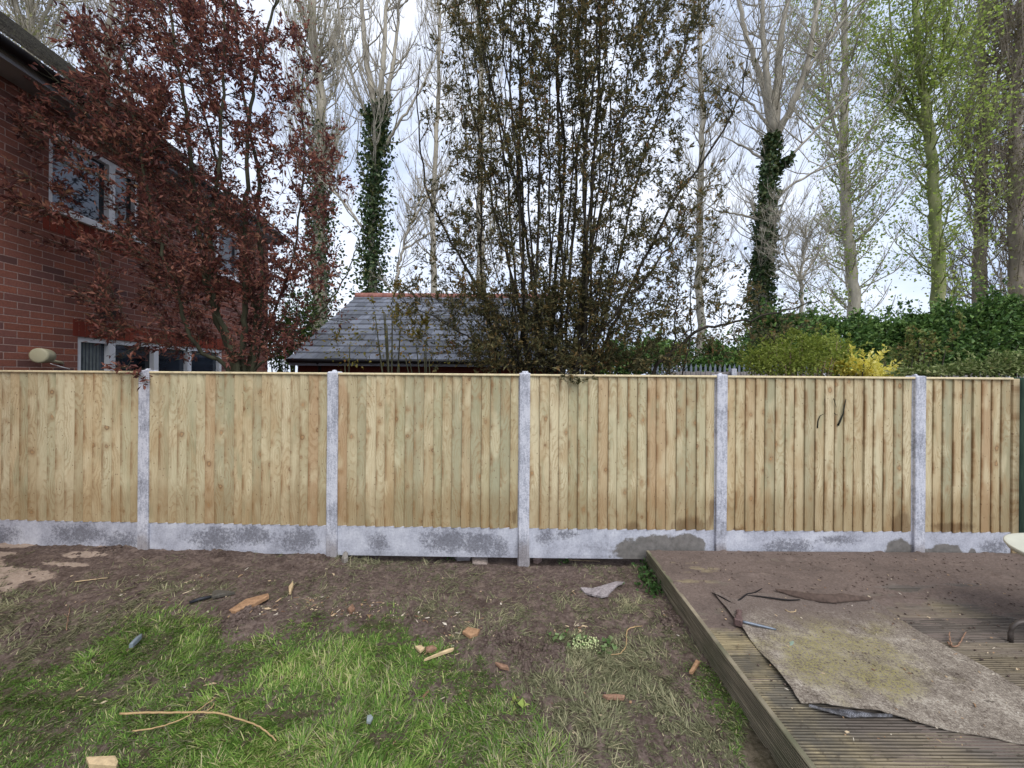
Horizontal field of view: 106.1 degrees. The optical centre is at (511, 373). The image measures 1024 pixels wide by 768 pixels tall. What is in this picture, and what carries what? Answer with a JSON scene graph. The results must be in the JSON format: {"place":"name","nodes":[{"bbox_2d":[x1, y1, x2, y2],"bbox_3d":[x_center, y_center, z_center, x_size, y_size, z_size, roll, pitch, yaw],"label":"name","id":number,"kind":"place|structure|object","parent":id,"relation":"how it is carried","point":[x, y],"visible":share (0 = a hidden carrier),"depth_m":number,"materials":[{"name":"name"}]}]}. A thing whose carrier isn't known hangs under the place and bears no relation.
{"place":"outdoors","nodes":[
{"label":"outdoors","id":0,"kind":"place"},
{"bbox_2d":[0,11,289,373],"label":"brick house","id":1,"kind":"structure","parent":0,"point":[34,313],"depth_m":4.70,"materials":[{"name":"red brick"}]},
{"bbox_2d":[29,348,69,368],"bbox_3d":[-5.310,-0.172,4.469,0.166,0.233,0.457,0,0,-19],"label":"satellite dish","id":2,"kind":"object","parent":1,"relation":"attached to","point":[39,355],"visible":1,"depth_m":4.27,"materials":[{"name":"white plastic"}]},
{"bbox_2d":[48,131,146,243],"bbox_3d":[-5.497,-2.411,5.107,0.155,1.000,1.346,0,0,-5],"label":"window","id":3,"kind":"structure","parent":1,"relation":"in","point":[90,209],"depth_m":5.07,"materials":[{"name":"grey glass"}]},
{"bbox_2d":[77,337,221,373],"bbox_3d":[-5.654,0.623,6.215,0.089,2.190,2.772,0,0,-5],"label":"window","id":4,"kind":"structure","parent":1,"relation":"in","point":[90,357],"depth_m":5.77,"materials":[{"name":"white plastic"}]},
{"bbox_2d":[193,213,241,283],"bbox_3d":[-5.713,-2.413,7.463,0.155,1.000,1.496,0,0,-5],"label":"window","id":5,"kind":"structure","parent":1,"relation":"in","point":[234,252],"depth_m":7.85,"materials":[{"name":"grey glass"}]},
{"bbox_2d":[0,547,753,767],"bbox_3d":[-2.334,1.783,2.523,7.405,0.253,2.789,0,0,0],"label":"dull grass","id":6,"kind":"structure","parent":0,"point":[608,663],"depth_m":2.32,"materials":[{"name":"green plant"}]},
{"bbox_2d":[0,542,778,767],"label":"ground","id":7,"kind":"structure","parent":0,"point":[757,752],"depth_m":2.90,"materials":[{"name":"soil"}]},
{"bbox_2d":[86,756,117,767],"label":"wood chunk","id":8,"kind":"object","parent":7,"relation":"on","point":[101,762],"visible":1,"depth_m":1.79,"materials":[{"name":"beige wood"}]},
{"bbox_2d":[129,634,141,647],"bbox_3d":[-2.510,1.781,2.579,0.033,0.044,0.132,0,0,-24],"label":"slate shard","id":9,"kind":"object","parent":7,"relation":"on","point":[135,641],"visible":1,"depth_m":2.55,"materials":[{"name":"grey stone"}]},
{"bbox_2d":[189,590,234,603],"bbox_3d":[-2.391,1.772,3.090,0.295,0.032,0.107,0,0,-23],"label":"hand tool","id":10,"kind":"object","parent":7,"relation":"on","point":[218,593],"visible":1,"depth_m":3.07,"materials":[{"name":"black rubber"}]},
{"bbox_2d":[229,593,268,612],"bbox_3d":[-2.026,1.761,2.971,0.137,0.044,0.260,0,0,44],"label":"wood chunk","id":11,"kind":"object","parent":7,"relation":"on","point":[255,601],"visible":0.98,"depth_m":2.95,"materials":[{"name":"brown wood"}]},
{"bbox_2d":[289,581,293,594],"bbox_3d":[-1.845,1.780,3.210,0.035,0.038,0.178,0,0,-20],"label":"wood chunk","id":12,"kind":"object","parent":7,"relation":"on","point":[291,586],"visible":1,"depth_m":3.19,"materials":[{"name":"beige wood"}]},
{"bbox_2d":[341,551,347,562],"bbox_3d":[-1.642,1.789,3.782,0.058,0.093,0.235,0,0,-23],"label":"stone","id":13,"kind":"object","parent":7,"relation":"on","point":[344,557],"visible":0.68,"depth_m":3.71,"materials":[{"name":"grey stone"}]},
{"bbox_2d":[348,604,354,614],"bbox_3d":[-1.243,1.820,2.978,0.050,0.031,0.112,0,0,-38],"label":"bark piece","id":14,"kind":"object","parent":7,"relation":"on","point":[351,609],"visible":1,"depth_m":2.96,"materials":[{"name":"brown wood"}]},
{"bbox_2d":[367,714,372,723],"bbox_3d":[-0.764,1.849,2.063,0.036,0.020,0.048,0,0,0],"label":"slate shard","id":15,"kind":"object","parent":7,"relation":"on","point":[369,718],"visible":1,"depth_m":2.06,"materials":[{"name":"grey stone"}]},
{"bbox_2d":[0,599,749,767],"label":"grass","id":16,"kind":"structure","parent":7,"relation":"on","point":[261,747],"depth_m":2.15,"materials":[{"name":"green plant"}]},
{"bbox_2d":[132,697,215,731],"bbox_3d":[-1.774,1.812,2.032,0.340,0.012,0.075,0,0,-38],"label":"stick","id":17,"kind":"object","parent":16,"relation":"on","point":[168,723],"visible":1,"depth_m":1.98,"materials":[{"name":"brown wood"}]},
{"bbox_2d":[119,703,276,741],"bbox_3d":[-1.613,1.808,2.038,0.924,0.018,0.139,0,0,8],"label":"stick","id":18,"kind":"object","parent":16,"relation":"on","point":[182,712],"visible":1,"depth_m":2.05,"materials":[{"name":"brown wood"}]},
{"bbox_2d":[415,645,424,652],"bbox_3d":[-0.619,1.846,2.594,0.039,0.023,0.065,0,0,-44],"label":"bark piece","id":19,"kind":"object","parent":7,"relation":"on","point":[419,648],"visible":1,"depth_m":2.58,"materials":[{"name":"brown wood"}]},
{"bbox_2d":[426,645,436,652],"bbox_3d":[-0.544,1.847,2.588,0.071,0.025,0.048,0,0,-26],"label":"bark piece","id":20,"kind":"object","parent":7,"relation":"on","point":[431,648],"visible":1,"depth_m":2.58,"materials":[{"name":"brown wood"}]},
{"bbox_2d":[424,648,453,660],"bbox_3d":[-0.483,1.850,2.547,0.207,0.024,0.023,0,0,-29],"label":"wood chunk","id":21,"kind":"object","parent":7,"relation":"on","point":[446,651],"visible":1,"depth_m":2.54,"materials":[{"name":"beige wood"}]},
{"bbox_2d":[455,557,471,560],"bbox_3d":[-0.496,1.883,3.961,0.177,0.058,0.098,0,0,0],"label":"stone","id":22,"kind":"object","parent":7,"relation":"on","point":[463,558],"visible":0.43,"depth_m":3.92,"materials":[{"name":"grey stone"}]},
{"bbox_2d":[463,627,479,638],"bbox_3d":[-0.287,1.845,2.758,0.099,0.031,0.099,0,0,35],"label":"wood chunk","id":23,"kind":"object","parent":7,"relation":"on","point":[469,632],"visible":1,"depth_m":2.74,"materials":[{"name":"brown wood"}]},
{"bbox_2d":[472,557,487,564],"bbox_3d":[-0.325,1.871,3.874,0.171,0.065,0.237,0,0,0],"label":"stone","id":24,"kind":"object","parent":7,"relation":"on","point":[479,560],"visible":0.54,"depth_m":3.81,"materials":[{"name":"beige stone"}]},
{"bbox_2d":[495,662,508,670],"bbox_3d":[-0.064,1.842,2.428,0.102,0.023,0.028,0,0,17],"label":"bark piece","id":25,"kind":"object","parent":7,"relation":"on","point":[502,666],"visible":1,"depth_m":2.42,"materials":[{"name":"brown wood"}]},
{"bbox_2d":[0,546,1023,758],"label":"soil clods","id":26,"kind":"object","parent":7,"relation":"on","point":[669,617],"visible":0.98,"depth_m":2.77,"materials":[{"name":"brown soil"}]},
{"bbox_2d":[511,694,529,711],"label":"yellow leaf sprig","id":27,"kind":"object","parent":7,"relation":"on","point":[521,702],"visible":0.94,"depth_m":2.16,"materials":[{"name":"green plant"}]},
{"bbox_2d":[533,558,541,563],"bbox_3d":[0.263,1.901,3.958,0.090,0.055,0.139,0,0,0],"label":"stone","id":28,"kind":"object","parent":7,"relation":"on","point":[537,560],"visible":0.59,"depth_m":3.91,"materials":[{"name":"stone"}]},
{"bbox_2d":[59,559,1019,746],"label":"wood chips","id":29,"kind":"object","parent":7,"relation":"on","point":[425,694],"visible":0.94,"depth_m":2.85,"materials":[{"name":"beige wood"}]},
{"bbox_2d":[558,558,568,564],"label":"weed","id":30,"kind":"object","parent":7,"relation":"on","point":[566,560],"visible":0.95,"depth_m":3.92,"materials":[{"name":"green plant"}]},
{"bbox_2d":[546,629,620,653],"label":"weed","id":31,"kind":"object","parent":7,"relation":"on","point":[578,637],"visible":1,"depth_m":2.66,"materials":[{"name":"green plant"}]},
{"bbox_2d":[581,581,623,597],"bbox_3d":[0.818,1.851,3.302,0.417,0.036,0.183,0,0,-19],"label":"rag","id":32,"kind":"object","parent":7,"relation":"on","point":[605,590],"visible":1,"depth_m":3.28,"materials":[{"name":"grey fabric"}]},
{"bbox_2d":[603,694,624,699],"bbox_3d":[0.590,1.867,2.228,0.131,0.023,0.028,0,0,0],"label":"bark piece","id":33,"kind":"object","parent":7,"relation":"on","point":[613,696],"visible":1,"depth_m":2.22,"materials":[{"name":"brown wood"}]},
{"bbox_2d":[611,626,640,654],"bbox_3d":[0.806,1.874,2.723,0.074,0.012,0.422,0,0,40],"label":"root","id":34,"kind":"object","parent":7,"relation":"on","point":[626,639],"visible":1,"depth_m":2.71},
{"bbox_2d":[623,558,664,597],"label":"ivy","id":35,"kind":"object","parent":7,"relation":"on","point":[647,581],"visible":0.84,"depth_m":3.42,"materials":[{"name":"green plant"}]},
{"bbox_2d":[689,660,699,673],"bbox_3d":[1.167,1.872,2.461,0.024,0.022,0.138,0,0,42],"label":"wood chunk","id":36,"kind":"object","parent":7,"relation":"on","point":[695,665],"visible":1,"depth_m":2.45,"materials":[{"name":"brown wood"}]},
{"bbox_2d":[646,550,1023,767],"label":"deck","id":37,"kind":"structure","parent":7,"relation":"on","point":[800,735],"depth_m":1.99,"materials":[{"name":"brown wood"}]},
{"bbox_2d":[712,588,799,601],"bbox_3d":[1.851,1.694,2.943,0.610,0.019,0.168,0,0,-5],"label":"torn membrane","id":38,"kind":"object","parent":37,"relation":"on","point":[743,596],"visible":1,"depth_m":2.91,"materials":[{"name":"black plastic"}]},
{"bbox_2d":[649,550,1023,766],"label":"mud","id":39,"kind":"structure","parent":37,"relation":"on","point":[994,574],"depth_m":3.23,"materials":[{"name":"brown soil"}]},
{"bbox_2d":[809,704,892,717],"bbox_3d":[1.702,1.695,1.927,0.375,0.022,0.051,0,0,5],"label":"folded membrane","id":40,"kind":"object","parent":37,"relation":"on","point":[849,713],"visible":1,"depth_m":1.92,"materials":[{"name":"grey plastic"}]},
{"bbox_2d":[713,590,1023,744],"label":"floor mat","id":41,"kind":"object","parent":37,"relation":"on","point":[806,659],"visible":1,"depth_m":2.24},
{"bbox_2d":[734,609,775,629],"bbox_3d":[1.643,1.672,2.602,0.234,0.050,0.186,0,0,36],"label":"hammer","id":42,"kind":"object","parent":41,"relation":"on","point":[739,621],"visible":1,"depth_m":2.59,"materials":[{"name":"metal"}]},
{"bbox_2d":[775,589,872,602],"bbox_3d":[2.392,1.679,2.921,0.668,0.045,0.124,0,0,9],"label":"membrane strip","id":43,"kind":"object","parent":41,"relation":"on","point":[835,598],"visible":1,"depth_m":2.90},
{"bbox_2d":[947,632,966,646],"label":"dead twig","id":44,"kind":"object","parent":37,"relation":"on","point":[950,644],"visible":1,"depth_m":2.45,"materials":[{"name":"brown wood"}]},
{"bbox_2d":[1003,533,1023,642],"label":"garden table","id":45,"kind":"object","parent":37,"relation":"on","point":[1014,542],"visible":1,"depth_m":2.62,"materials":[{"name":"white plastic"}]},
{"bbox_2d":[0,0,1023,374],"label":"sky","id":46,"kind":"structure","parent":0,"point":[407,26],"materials":[{"name":"white"}]},
{"bbox_2d":[879,309,965,376],"bbox_3d":[6.512,0.503,6.188,1.151,3.087,0.857,0,0,30],"label":"bush","id":47,"kind":"object","parent":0,"point":[917,352],"visible":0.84,"depth_m":6.13,"materials":[{"name":"green plant"}]},
{"label":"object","id":48,"kind":"structure","parent":0,"visible":0},
{"bbox_2d":[0,0,123,70],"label":"poplar","id":49,"kind":"object","parent":48,"relation":"on","point":[30,8],"visible":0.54,"depth_m":15.96,"materials":[{"name":"grey plant"}]},
{"bbox_2d":[20,0,164,113],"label":"bare tree","id":50,"kind":"object","parent":48,"relation":"on","point":[110,12],"visible":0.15,"depth_m":17.76,"materials":[{"name":"grey plant"}]},
{"bbox_2d":[0,0,359,390],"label":"purple plum tree","id":51,"kind":"object","parent":48,"relation":"on","point":[155,93],"visible":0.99,"depth_m":4.36,"materials":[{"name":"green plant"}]},
{"bbox_2d":[268,283,321,371],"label":"laurel bush","id":52,"kind":"object","parent":48,"relation":"on","point":[280,368],"visible":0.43,"depth_m":10.59,"materials":[{"name":"green plant"}]},
{"bbox_2d":[268,0,364,366],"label":"poplar","id":53,"kind":"object","parent":48,"relation":"on","point":[322,103],"visible":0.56,"depth_m":16.76,"materials":[{"name":"grey plant"}]},
{"bbox_2d":[258,0,474,297],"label":"ivy tree","id":54,"kind":"object","parent":48,"relation":"on","point":[377,114],"visible":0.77,"depth_m":14.81,"materials":[{"name":"green plant"}]},
{"bbox_2d":[321,279,453,374],"bbox_3d":[-1.690,0.369,5.151,1.828,3.228,0.871,0,0,0],"label":"young shrub","id":55,"kind":"object","parent":48,"relation":"on","point":[425,321],"visible":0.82,"depth_m":5.17,"materials":[{"name":"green plant"}]},
{"bbox_2d":[286,293,564,375],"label":"garage","id":56,"kind":"structure","parent":48,"relation":"on","point":[312,359],"depth_m":9.50,"materials":[{"name":"tile"}]},
{"bbox_2d":[372,125,487,292],"bbox_3d":[-2.805,-3.916,13.618,4.007,11.776,3.062,0,0,0],"label":"bare sapling","id":57,"kind":"object","parent":48,"relation":"on","point":[407,231],"visible":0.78,"depth_m":13.80,"materials":[{"name":"brown plant"}]},
{"bbox_2d":[392,0,476,292],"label":"bare tree","id":58,"kind":"object","parent":48,"relation":"on","point":[438,97],"visible":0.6,"depth_m":19.86,"materials":[{"name":"grey plant"}]},
{"bbox_2d":[448,0,525,291],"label":"poplar","id":59,"kind":"object","parent":48,"relation":"on","point":[487,144],"visible":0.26,"depth_m":18.89,"materials":[{"name":"grey plant"}]},
{"bbox_2d":[0,368,1013,566],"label":"garden fence","id":60,"kind":"object","parent":48,"relation":"on","point":[523,467],"visible":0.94,"depth_m":3.77,"materials":[{"name":"wood"}]},
{"bbox_2d":[1005,379,1019,552],"bbox_3d":[4.892,0.932,3.768,0.062,1.770,0.065,0,0,0],"label":"timber post","id":61,"kind":"object","parent":60,"relation":"attached to","point":[1014,460],"visible":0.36,"depth_m":3.73,"materials":[{"name":"beige wood"}]},
{"bbox_2d":[387,0,825,384],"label":"bronze leaved tree","id":62,"kind":"object","parent":48,"relation":"on","point":[585,354],"visible":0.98,"depth_m":5.17,"materials":[{"name":"brown plant"}]},
{"bbox_2d":[580,320,700,376],"bbox_3d":[4.292,0.048,13.692,4.488,3.983,2.812,0,0,25],"label":"evergreen bush","id":63,"kind":"object","parent":48,"relation":"on","point":[620,370],"visible":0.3,"depth_m":13.24,"materials":[{"name":"green plant"}]},
{"bbox_2d":[651,0,755,356],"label":"bare tree","id":64,"kind":"object","parent":48,"relation":"on","point":[701,141],"visible":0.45,"depth_m":18.87,"materials":[{"name":"grey plant"}]},
{"bbox_2d":[679,321,768,371],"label":"evergreen bush","id":65,"kind":"object","parent":48,"relation":"on","point":[701,361],"visible":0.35,"depth_m":12.74,"materials":[{"name":"green plant"}]},
{"bbox_2d":[739,292,856,371],"bbox_3d":[9.187,-0.365,12.909,3.632,4.865,2.932,0,0,0],"label":"evergreen bush","id":66,"kind":"object","parent":48,"relation":"on","point":[799,322],"visible":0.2,"depth_m":12.54,"materials":[{"name":"green plant"}]},
{"bbox_2d":[729,323,872,375],"bbox_3d":[4.006,0.656,5.313,1.705,2.743,1.243,0,0,0],"label":"light green shrub","id":67,"kind":"object","parent":48,"relation":"on","point":[796,361],"visible":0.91,"depth_m":5.16,"materials":[{"name":"green plant"}]},
{"bbox_2d":[671,0,940,343],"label":"ivy tree","id":68,"kind":"object","parent":48,"relation":"on","point":[771,167],"visible":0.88,"depth_m":14.72,"materials":[{"name":"green plant"}]},
{"bbox_2d":[749,164,866,335],"bbox_3d":[10.083,-2.401,13.270,4.514,8.947,3.247,0,0,-41],"label":"bare shrub tree","id":69,"kind":"object","parent":48,"relation":"on","point":[800,276],"visible":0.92,"depth_m":13.40,"materials":[{"name":"grey plant"}]},
{"bbox_2d":[651,363,980,374],"bbox_3d":[10.594,0.830,11.617,13.000,2.220,0.065,0,0,0],"label":"palisade fence","id":70,"kind":"object","parent":48,"relation":"on","point":[705,368],"visible":0.07,"depth_m":11.59,"materials":[{"name":"metal"}]},
{"bbox_2d":[670,369,1023,378],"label":"weathered fence","id":71,"kind":"object","parent":48,"relation":"on","point":[733,372],"visible":0.1,"depth_m":9.49,"materials":[{"name":"wood"}]},
{"bbox_2d":[800,289,900,366],"bbox_3d":[11.102,-0.357,13.148,3.089,4.888,2.770,0,0,0],"label":"evergreen bush","id":72,"kind":"object","parent":48,"relation":"on","point":[857,326],"visible":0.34,"depth_m":12.59,"materials":[{"name":"green plant"}]},
{"bbox_2d":[813,344,902,378],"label":"yellow shrub","id":73,"kind":"object","parent":48,"relation":"on","point":[872,368],"visible":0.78,"depth_m":4.88,"materials":[{"name":"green plant"}]},
{"bbox_2d":[770,0,949,319],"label":"poplar","id":74,"kind":"object","parent":48,"relation":"on","point":[852,290],"visible":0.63,"depth_m":16.73,"materials":[{"name":"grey plant"}]},
{"bbox_2d":[840,296,950,372],"bbox_3d":[12.441,-0.365,13.228,3.904,4.928,2.792,0,0,0],"label":"evergreen bush","id":75,"kind":"object","parent":48,"relation":"on","point":[887,331],"visible":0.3,"depth_m":12.71,"materials":[{"name":"green plant"}]},
{"bbox_2d":[830,0,1023,342],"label":"poplar","id":76,"kind":"object","parent":48,"relation":"on","point":[921,26],"visible":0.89,"depth_m":15.66,"materials":[{"name":"green plant"}]},
{"bbox_2d":[878,292,988,372],"bbox_3d":[13.664,-0.288,12.834,3.305,4.789,2.835,0,0,-27],"label":"evergreen bush","id":77,"kind":"object","parent":48,"relation":"on","point":[935,320],"visible":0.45,"depth_m":12.15,"materials":[{"name":"green plant"}]},
{"bbox_2d":[884,348,1023,377],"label":"climbing plant","id":78,"kind":"object","parent":48,"relation":"on","point":[1005,363],"visible":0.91,"depth_m":4.42,"materials":[{"name":"green plant"}]},
{"bbox_2d":[892,0,1023,335],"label":"poplar","id":79,"kind":"object","parent":48,"relation":"on","point":[972,294],"visible":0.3,"depth_m":17.88,"materials":[{"name":"green plant"}]},
{"bbox_2d":[900,274,1023,373],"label":"evergreen bush","id":80,"kind":"object","parent":48,"relation":"on","point":[974,313],"visible":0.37,"depth_m":12.02,"materials":[{"name":"green plant"}]},
{"bbox_2d":[938,0,1023,304],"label":"poplar","id":81,"kind":"object","parent":48,"relation":"on","point":[1014,265],"visible":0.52,"depth_m":16.88,"materials":[{"name":"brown plant"}]},
{"bbox_2d":[977,278,1023,356],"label":"evergreen bush","id":82,"kind":"object","parent":48,"relation":"on","point":[1013,298],"visible":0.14,"depth_m":12.25,"materials":[{"name":"green plant"}]},
{"bbox_2d":[987,1,1023,253],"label":"poplar","id":83,"kind":"object","parent":48,"relation":"on","point":[1007,166],"visible":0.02,"depth_m":19.94,"materials":[{"name":"green plant"}]},
{"bbox_2d":[992,377,1023,532],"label":"green shed","id":84,"kind":"structure","parent":48,"relation":"on","point":[1021,477],"depth_m":3.73,"materials":[{"name":"paint"}]}
]}

